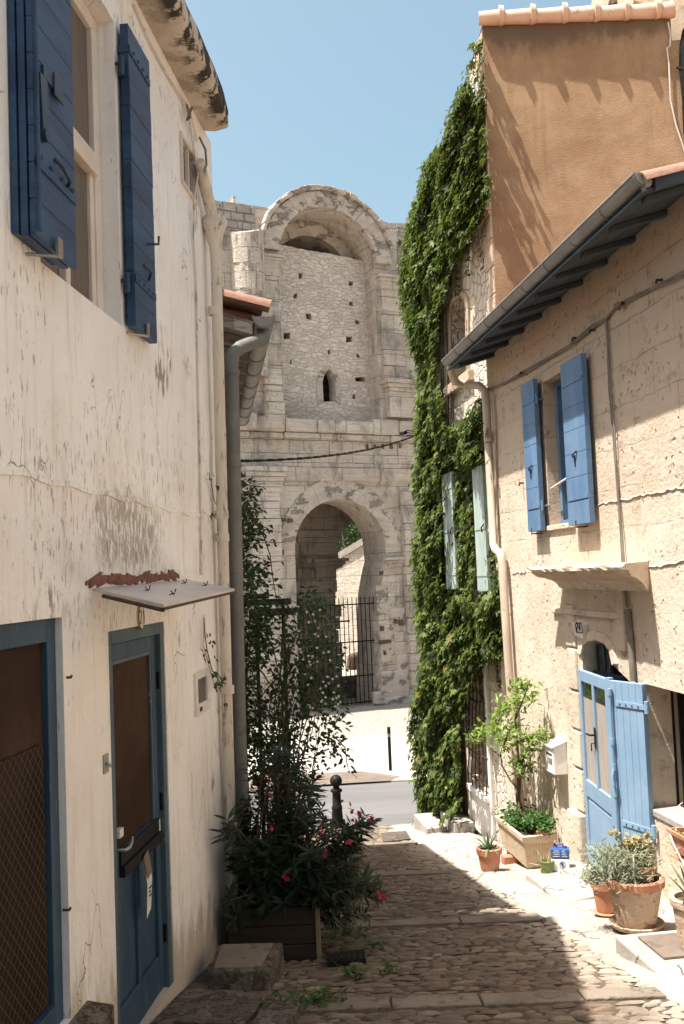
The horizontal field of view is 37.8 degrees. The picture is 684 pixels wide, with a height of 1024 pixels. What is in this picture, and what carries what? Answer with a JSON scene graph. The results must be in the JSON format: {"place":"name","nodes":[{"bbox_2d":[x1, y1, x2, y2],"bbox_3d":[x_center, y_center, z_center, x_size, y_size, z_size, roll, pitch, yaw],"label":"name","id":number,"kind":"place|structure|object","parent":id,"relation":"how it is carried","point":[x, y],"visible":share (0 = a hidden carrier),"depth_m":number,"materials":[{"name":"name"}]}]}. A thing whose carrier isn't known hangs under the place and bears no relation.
{"place":"outdoors","nodes":[
{"label":"outdoors","id":0,"kind":"place"},
{"bbox_2d":[249,771,398,790],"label":"paved ramp","id":1,"kind":"structure","parent":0,"point":[361,776],"depth_m":21.01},
{"bbox_2d":[249,781,417,829],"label":"road","id":2,"kind":"structure","parent":0,"point":[390,803],"depth_m":18.95,"materials":[{"name":"grey asphalt"}]},
{"bbox_2d":[249,667,423,740],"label":"gravel forecourt","id":3,"kind":"structure","parent":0,"point":[368,720],"depth_m":29.44,"materials":[{"name":"beige gravel"}]},
{"bbox_2d":[215,184,421,718],"bbox_3d":[-2.154,-1.810,34.292,28.007,17.488,5.963,0,-4,-28],"label":"amphitheatre","id":4,"kind":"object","parent":3,"relation":"on","point":[316,264],"visible":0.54,"depth_m":33.20,"materials":[{"name":"stone"}]},
{"bbox_2d":[298,596,374,708],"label":"iron gate","id":5,"kind":"structure","parent":4,"relation":"attached to","point":[349,642],"depth_m":32.67,"materials":[{"name":"black metal"}]},
{"bbox_2d":[336,538,363,666],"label":"stone wall","id":6,"kind":"structure","parent":3,"relation":"on","point":[348,575],"depth_m":46.56,"materials":[{"name":"stone"}]},
{"bbox_2d":[338,522,361,551],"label":"tree","id":7,"kind":"object","parent":3,"relation":"on","point":[351,532],"visible":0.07,"depth_m":59.77,"materials":[{"name":"green plant"}]},
{"bbox_2d":[346,652,357,669],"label":"rubble stone","id":8,"kind":"object","parent":3,"relation":"on","point":[351,660],"visible":0.29,"depth_m":44.99,"materials":[{"name":"stone"}]},
{"bbox_2d":[248,735,427,783],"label":"pavement","id":9,"kind":"structure","parent":0,"point":[368,754],"depth_m":23.38,"materials":[{"name":"grey concrete"}]},
{"bbox_2d":[387,727,391,770],"bbox_3d":[1.032,5.133,21.686,0.077,0.934,0.077,-2,-4,0],"label":"bollard","id":10,"kind":"object","parent":9,"relation":"on","point":[389,748],"visible":1,"depth_m":21.66,"materials":[{"name":"black metal"}]},
{"bbox_2d":[322,675,356,699],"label":"stone block","id":11,"kind":"structure","parent":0,"point":[343,680],"depth_m":34.62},
{"bbox_2d":[185,0,591,550],"label":"sky","id":12,"kind":"structure","parent":0,"point":[353,96],"materials":[{"name":"blue"}]},
{"bbox_2d":[247,825,683,1023],"bbox_3d":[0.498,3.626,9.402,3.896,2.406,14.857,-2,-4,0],"label":"cobbled lane","id":13,"kind":"structure","parent":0,"point":[560,1016],"depth_m":6.70,"materials":[{"name":"grey stone"}]},
{"bbox_2d":[0,0,238,1023],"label":"plastered house","id":14,"kind":"structure","parent":13,"relation":"on","point":[116,744],"depth_m":5.21,"materials":[{"name":"beige paint"}]},
{"bbox_2d":[0,618,113,1023],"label":"ground window","id":15,"kind":"structure","parent":14,"relation":"in","point":[31,974],"depth_m":4.03,"materials":[{"name":"teal paint"}]},
{"bbox_2d":[40,0,103,311],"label":"window","id":16,"kind":"structure","parent":14,"relation":"in","point":[88,278],"depth_m":5.29,"materials":[{"name":"beige paint"}]},
{"bbox_2d":[111,635,167,1023],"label":"door","id":17,"kind":"structure","parent":14,"relation":"in","point":[134,674],"depth_m":5.44,"materials":[{"name":"teal paint"}]},
{"bbox_2d":[143,850,151,916],"bbox_3d":[-1.043,2.002,5.392,0.028,0.340,0.110,-3,-4,5],"label":"leaflet","id":18,"kind":"object","parent":17,"relation":"attached to","point":[147,865],"visible":1,"depth_m":5.38,"materials":[{"name":"paper"}]},
{"bbox_2d":[179,131,197,205],"bbox_3d":[-1.124,-2.449,7.156,0.080,0.365,0.447,-3,-4,5],"label":"vent window","id":19,"kind":"structure","parent":14,"relation":"in","point":[189,184],"depth_m":7.15,"materials":[{"name":"beige paint"}]},
{"bbox_2d":[200,472,227,707],"bbox_3d":[-0.900,0.552,7.023,0.105,1.713,0.994,-3,-4,5],"label":"creeper","id":20,"kind":"object","parent":14,"relation":"attached to","point":[215,674],"visible":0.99,"depth_m":6.98,"materials":[{"name":"green plant"}]},
{"bbox_2d":[150,961,243,1023],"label":"gutter stones","id":21,"kind":"object","parent":13,"relation":"on","point":[199,983],"visible":0.09,"depth_m":6.13,"materials":[{"name":"grey stone"}]},
{"bbox_2d":[151,990,265,1023],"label":"paving stone","id":22,"kind":"object","parent":13,"relation":"on","point":[219,1007],"visible":0.92,"depth_m":5.55,"materials":[{"name":"grey stone"}]},
{"bbox_2d":[208,943,284,991],"bbox_3d":[-0.594,2.928,6.316,0.437,0.264,0.508,-2,-4,0],"label":"stone step","id":23,"kind":"object","parent":13,"relation":"on","point":[248,967],"visible":0.84,"depth_m":6.16,"materials":[{"name":"grey stone"}]},
{"bbox_2d":[243,594,301,847],"bbox_3d":[-0.620,2.254,9.593,0.569,2.973,0.068,-2,-4,0],"label":"trellis","id":24,"kind":"object","parent":13,"relation":"on","point":[280,601],"visible":0.26,"depth_m":9.64,"materials":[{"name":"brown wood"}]},
{"bbox_2d":[228,886,321,961],"bbox_3d":[-0.464,2.953,7.174,0.636,0.460,0.552,-2,-4,0],"label":"wooden planter","id":25,"kind":"object","parent":13,"relation":"on","point":[291,931],"visible":0.47,"depth_m":6.91,"materials":[{"name":"brown wood"}]},
{"bbox_2d":[207,743,390,936],"bbox_3d":[-0.293,2.397,7.263,1.248,1.532,1.214,-2,-4,0],"label":"oleander","id":26,"kind":"object","parent":25,"relation":"in","point":[273,868],"visible":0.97,"depth_m":6.96,"materials":[{"name":"green plant"}]},
{"bbox_2d":[250,998,300,1023],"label":"paving stone","id":27,"kind":"object","parent":13,"relation":"on","point":[276,1011],"visible":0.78,"depth_m":5.41,"materials":[{"name":"grey stone"}]},
{"bbox_2d":[258,979,340,1018],"bbox_3d":[-0.246,2.756,5.639,0.453,0.166,0.528,0,-4,-37],"label":"weed","id":28,"kind":"object","parent":13,"relation":"on","point":[303,1006],"visible":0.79,"depth_m":5.71,"materials":[{"name":"green plant"}]},
{"bbox_2d":[330,775,344,828],"bbox_3d":[-0.086,4.882,16.777,0.260,0.937,0.260,-2,-4,0],"label":"bollard","id":29,"kind":"object","parent":13,"relation":"on","point":[336,783],"visible":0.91,"depth_m":16.71,"materials":[{"name":"black metal"}]},
{"bbox_2d":[327,949,365,967],"bbox_3d":[0.030,3.059,6.848,0.265,0.105,0.373,-2,-4,0],"label":"drain grate","id":30,"kind":"object","parent":13,"relation":"on","point":[344,958],"visible":0.99,"depth_m":6.76,"materials":[{"name":"black metal"}]},
{"bbox_2d":[321,921,373,940],"bbox_3d":[-0.001,3.212,7.675,0.489,0.137,0.414,-1,-4,-23],"label":"weed","id":31,"kind":"object","parent":13,"relation":"on","point":[349,930],"visible":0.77,"depth_m":7.66,"materials":[{"name":"green plant"}]},
{"bbox_2d":[331,961,374,981],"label":"weed","id":32,"kind":"object","parent":13,"relation":"on","point":[347,973],"visible":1,"depth_m":6.32,"materials":[{"name":"green plant"}]},
{"bbox_2d":[363,939,383,947],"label":"weed","id":33,"kind":"object","parent":13,"relation":"on","point":[373,944],"visible":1,"depth_m":7.15,"materials":[{"name":"green plant"}]},
{"bbox_2d":[367,957,403,975],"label":"weed","id":34,"kind":"object","parent":13,"relation":"on","point":[388,965],"visible":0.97,"depth_m":6.38,"materials":[{"name":"green plant"}]},
{"bbox_2d":[414,813,446,833],"bbox_3d":[1.374,5.016,15.500,0.320,0.473,0.950,-2,-4,-8],"label":"stone step","id":35,"kind":"object","parent":13,"relation":"on","point":[427,823],"visible":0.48,"depth_m":15.41,"materials":[{"name":"stone"}]},
{"bbox_2d":[258,827,666,1014],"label":"slab strips","id":36,"kind":"object","parent":13,"relation":"on","point":[419,1002],"visible":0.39,"depth_m":5.70,"materials":[{"name":"grey stone"}]},
{"bbox_2d":[299,985,352,1008],"bbox_3d":[-0.099,2.784,5.687,0.324,0.116,0.308,-2,-4,0],"label":"weed","id":37,"kind":"object","parent":36,"relation":"on","point":[329,1000],"visible":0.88,"depth_m":5.72,"materials":[{"name":"green plant"}]},
{"bbox_2d":[441,162,683,901],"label":"limestone cottage","id":38,"kind":"structure","parent":13,"relation":"on","point":[574,339],"depth_m":9.38,"materials":[{"name":"stone"}]},
{"bbox_2d":[542,737,567,774],"bbox_3d":[2.274,2.602,10.672,0.170,0.349,0.294,-2,-4,-8],"label":"mailbox","id":39,"kind":"object","parent":38,"relation":"attached to","point":[556,755],"visible":1,"depth_m":10.55,"materials":[{"name":"white metal"}]},
{"bbox_2d":[547,379,575,530],"bbox_3d":[2.363,-0.632,10.523,0.265,1.625,0.843,-2,-4,-5],"label":"window","id":40,"kind":"structure","parent":38,"relation":"in","point":[557,385],"depth_m":10.86,"materials":[{"name":"blue paint"}]},
{"bbox_2d":[578,669,621,864],"bbox_3d":[2.422,2.498,9.531,0.109,1.891,1.040,-2,-4,-2],"label":"door","id":41,"kind":"structure","parent":38,"relation":"in","point":[592,689],"depth_m":9.57,"materials":[{"name":"blue paint"}]},
{"bbox_2d":[613,666,629,847],"bbox_3d":[2.846,2.283,9.524,0.020,2.385,1.311,-2,-4,-8],"label":"doorway","id":42,"kind":"structure","parent":38,"relation":"in","point":[615,671],"depth_m":10.00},
{"bbox_2d":[605,677,656,850],"bbox_3d":[2.497,2.190,8.723,0.137,1.436,0.565,-1,-4,-24],"label":"plank door","id":43,"kind":"structure","parent":38,"relation":"in","point":[628,710],"depth_m":8.72,"materials":[{"name":"blue paint"}]},
{"bbox_2d":[653,690,683,826],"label":"window","id":44,"kind":"structure","parent":38,"relation":"in","point":[667,814],"depth_m":8.55,"materials":[{"name":"beige stone"}]},
{"bbox_2d":[666,827,683,861],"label":"window box","id":45,"kind":"object","parent":38,"relation":"attached to","point":[678,839],"visible":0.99,"depth_m":7.72,"materials":[{"name":"ceramic"}]},
{"bbox_2d":[669,802,683,864],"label":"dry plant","id":46,"kind":"object","parent":45,"relation":"in","point":[675,829],"visible":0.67,"depth_m":7.68,"materials":[{"name":"beige plant"}]},
{"bbox_2d":[392,823,683,1004],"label":"pavement apron","id":47,"kind":"object","parent":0,"point":[582,918],"visible":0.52,"depth_m":8.64,"materials":[{"name":"concrete"}]},
{"bbox_2d":[381,831,410,841],"bbox_3d":[0.799,4.844,14.895,0.401,0.278,1.489,-2,-4,0],"label":"drain cover","id":48,"kind":"object","parent":47,"relation":"on","point":[398,836],"visible":0.89,"depth_m":14.77,"materials":[{"name":"stone"}]},
{"bbox_2d":[440,809,473,833],"bbox_3d":[1.750,4.917,15.181,0.300,0.600,0.900,-2,-4,-8],"label":"stone step","id":49,"kind":"object","parent":47,"relation":"on","point":[461,822],"visible":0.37,"depth_m":14.84,"materials":[{"name":"stone"}]},
{"bbox_2d":[476,844,501,871],"bbox_3d":[1.596,3.753,10.826,0.282,0.240,0.282,-2,-4,0],"label":"clay pot","id":50,"kind":"object","parent":47,"relation":"on","point":[490,862],"visible":0.93,"depth_m":10.73,"materials":[{"name":"ceramic"}]},
{"bbox_2d":[468,828,513,857],"bbox_3d":[1.638,3.546,10.855,0.479,0.268,0.621,-2,-4,-11],"label":"aloe","id":51,"kind":"object","parent":50,"relation":"in","point":[487,845],"visible":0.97,"depth_m":10.83,"materials":[{"name":"green plant"}]},
{"bbox_2d":[501,854,520,864],"bbox_3d":[1.935,3.937,11.322,0.240,0.100,0.120,-2,-4,-8],"label":"brick","id":52,"kind":"object","parent":47,"relation":"on","point":[506,859],"visible":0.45,"depth_m":11.26,"materials":[{"name":"orange brick"}]},
{"bbox_2d":[495,814,556,868],"bbox_3d":[2.058,3.693,11.225,0.393,0.370,1.003,-2,-4,-8],"label":"stone trough","id":53,"kind":"object","parent":47,"relation":"on","point":[525,846],"visible":0.73,"depth_m":10.78,"materials":[{"name":"stone"}]},
{"bbox_2d":[464,669,550,830],"bbox_3d":[1.866,2.692,11.502,0.601,1.816,1.958,-1,-4,-25],"label":"citrus tree","id":54,"kind":"object","parent":53,"relation":"in","point":[525,737],"visible":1,"depth_m":11.28,"materials":[{"name":"green plant"}]},
{"bbox_2d":[494,798,558,836],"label":"herbs","id":55,"kind":"object","parent":53,"relation":"in","point":[542,822],"visible":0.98,"depth_m":11.05,"materials":[{"name":"green plant"}]},
{"bbox_2d":[526,803,549,830],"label":"grass tuft","id":56,"kind":"object","parent":53,"relation":"in","point":[536,811],"visible":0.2,"depth_m":11.09,"materials":[{"name":"green plant"}]},
{"bbox_2d":[536,830,551,834],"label":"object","id":57,"kind":"object","parent":53,"relation":"in","point":[541,833],"visible":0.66,"depth_m":10.79,"materials":[{"name":"ceramic"}]},
{"bbox_2d":[540,859,553,873],"bbox_3d":[2.046,3.558,9.940,0.138,0.186,0.139,-2,-4,0],"label":"green tin","id":58,"kind":"object","parent":47,"relation":"on","point":[549,868],"visible":0.58,"depth_m":9.89,"materials":[{"name":"green metal"}]},
{"bbox_2d":[531,849,554,869],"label":"dry grass","id":59,"kind":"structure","parent":58,"relation":"in","point":[542,859],"depth_m":9.94,"materials":[{"name":"beige plant"}]},
{"bbox_2d":[526,871,593,901],"bbox_3d":[2.041,3.552,9.370,0.456,0.321,1.300,-2,-4,-8],"label":"doorstep","id":60,"kind":"object","parent":47,"relation":"on","point":[564,886],"depth_m":9.28,"materials":[{"name":"stone"}]},
{"bbox_2d":[551,843,569,871],"bbox_3d":[2.179,3.479,9.969,0.177,0.346,0.113,-3,-4,13],"label":"oil tin","id":61,"kind":"object","parent":47,"relation":"on","point":[560,857],"visible":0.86,"depth_m":9.93,"materials":[{"name":"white metal"}]},
{"bbox_2d":[592,908,614,917],"bbox_3d":[2.107,3.183,7.952,0.224,0.026,0.224,-2,-4,0],"label":"saucer","id":62,"kind":"object","parent":47,"relation":"on","point":[594,910],"visible":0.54,"depth_m":7.87,"materials":[{"name":"ceramic"}]},
{"bbox_2d":[590,876,613,913],"bbox_3d":[2.101,3.054,7.960,0.242,0.260,0.242,-2,-4,0],"label":"terracotta pot","id":63,"kind":"object","parent":62,"relation":"on","point":[603,901],"visible":0.39,"depth_m":7.88,"materials":[{"name":"ceramic"}]},
{"bbox_2d":[608,915,664,934],"bbox_3d":[2.158,3.022,7.320,0.400,0.060,0.400,-2,-4,0],"label":"saucer","id":64,"kind":"object","parent":47,"relation":"on","point":[660,923],"visible":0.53,"depth_m":7.21,"materials":[{"name":"ceramic"}]},
{"bbox_2d":[604,869,664,929],"bbox_3d":[2.152,2.852,7.332,0.434,0.352,0.434,-2,-4,0],"label":"terracotta pot","id":65,"kind":"object","parent":64,"relation":"on","point":[636,907],"visible":0.82,"depth_m":7.18,"materials":[{"name":"ceramic"}]},
{"bbox_2d":[572,866,604,887],"bbox_3d":[1.879,2.721,7.466,0.298,0.134,0.228,-2,-4,0],"label":"sedum","id":66,"kind":"object","parent":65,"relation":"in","point":[587,880],"visible":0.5,"depth_m":7.43,"materials":[{"name":"green plant"}]},
{"bbox_2d":[560,835,680,893],"bbox_3d":[2.050,2.596,7.349,0.882,0.338,0.660,-2,-4,0],"label":"lavender","id":67,"kind":"object","parent":65,"relation":"in","point":[621,862],"visible":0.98,"depth_m":7.30,"materials":[{"name":"green plant"}]},
{"bbox_2d":[608,826,656,883],"bbox_3d":[2.150,2.531,7.391,0.375,0.425,0.312,-2,-4,0],"label":"dry shrub","id":68,"kind":"object","parent":65,"relation":"in","point":[628,840],"visible":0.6,"depth_m":7.40,"materials":[{"name":"yellow plant"}]},
{"bbox_2d":[637,863,657,882],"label":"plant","id":69,"kind":"object","parent":65,"relation":"in","point":[645,880],"visible":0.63,"depth_m":7.32,"materials":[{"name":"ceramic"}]},
{"bbox_2d":[615,930,683,976],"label":"stone block","id":70,"kind":"structure","parent":47,"relation":"on","point":[633,948],"depth_m":6.34,"materials":[{"name":"stone"}]},
{"bbox_2d":[638,932,683,959],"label":"floor tile","id":71,"kind":"object","parent":70,"relation":"on","point":[665,946],"visible":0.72,"depth_m":6.44,"materials":[{"name":"beige stone"}]},
{"bbox_2d":[669,890,683,950],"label":"terracotta pot","id":72,"kind":"object","parent":71,"relation":"on","point":[676,904],"visible":0.98,"depth_m":6.32,"materials":[{"name":"ceramic"}]},
{"bbox_2d":[666,859,683,899],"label":"agave","id":73,"kind":"object","parent":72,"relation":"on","point":[679,877],"visible":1,"depth_m":6.35,"materials":[{"name":"green plant"}]},
{"label":"ground","id":74,"kind":"structure","parent":0,"visible":0},
{"bbox_2d":[222,286,274,884],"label":"tiled house","id":75,"kind":"structure","parent":74,"relation":"on","point":[247,328],"depth_m":8.07,"materials":[{"name":"beige paint"}]},
{"bbox_2d":[227,458,357,824],"bbox_3d":[-0.537,1.446,8.842,1.330,3.831,1.295,-2,-4,0],"label":"jasmine","id":76,"kind":"object","parent":75,"relation":"attached to","point":[255,740],"visible":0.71,"depth_m":8.67,"materials":[{"name":"green plant"}]},
{"bbox_2d":[241,429,418,462],"bbox_3d":[0.254,-0.906,12.601,0.375,1.458,9.011,-3,-4,12],"label":"overhead cable","id":77,"kind":"object","parent":75,"relation":"attached to","point":[310,457],"visible":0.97,"depth_m":11.04,"materials":[{"name":"black metal"}]},
{"bbox_2d":[421,0,683,842],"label":"stone house","id":78,"kind":"structure","parent":74,"relation":"on","point":[584,119],"depth_m":13.16,"materials":[{"name":"paint"}]},
{"bbox_2d":[394,39,503,826],"bbox_3d":[1.420,-0.461,15.578,0.676,11.664,6.163,-2,-4,-8],"label":"ivy","id":79,"kind":"object","parent":78,"relation":"attached to","point":[451,658],"visible":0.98,"depth_m":14.98,"materials":[{"name":"green plant"}]},
{"bbox_2d":[443,291,473,397],"bbox_3d":[1.733,-2.472,15.036,0.140,1.578,1.517,-2,-4,-8],"label":"window","id":80,"kind":"structure","parent":78,"relation":"in","point":[468,375],"depth_m":14.84,"materials":[{"name":"stone"}]},
{"bbox_2d":[469,474,474,584],"bbox_3d":[2.100,0.210,14.962,0.182,1.849,1.264,-2,-4,0],"label":"dark window","id":81,"kind":"structure","parent":78,"relation":"in","point":[470,492],"depth_m":15.49,"materials":[{"name":"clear glass"}]},
{"bbox_2d":[464,659,496,841],"bbox_3d":[2.060,3.399,14.557,0.290,2.679,1.294,-2,-4,-8],"label":"ground window","id":82,"kind":"structure","parent":78,"relation":"in","point":[481,805],"depth_m":14.34,"materials":[{"name":"stone"}]},
{"bbox_2d":[591,0,683,39],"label":"beige house","id":83,"kind":"structure","parent":78,"relation":"on","point":[677,24],"depth_m":13.28,"materials":[{"name":"paint"}]},
{"bbox_2d":[608,0,616,4],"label":"chimney","id":84,"kind":"object","parent":83,"relation":"on","point":[612,2],"visible":0.09,"depth_m":14.58,"materials":[{"name":"concrete"}]}
]}

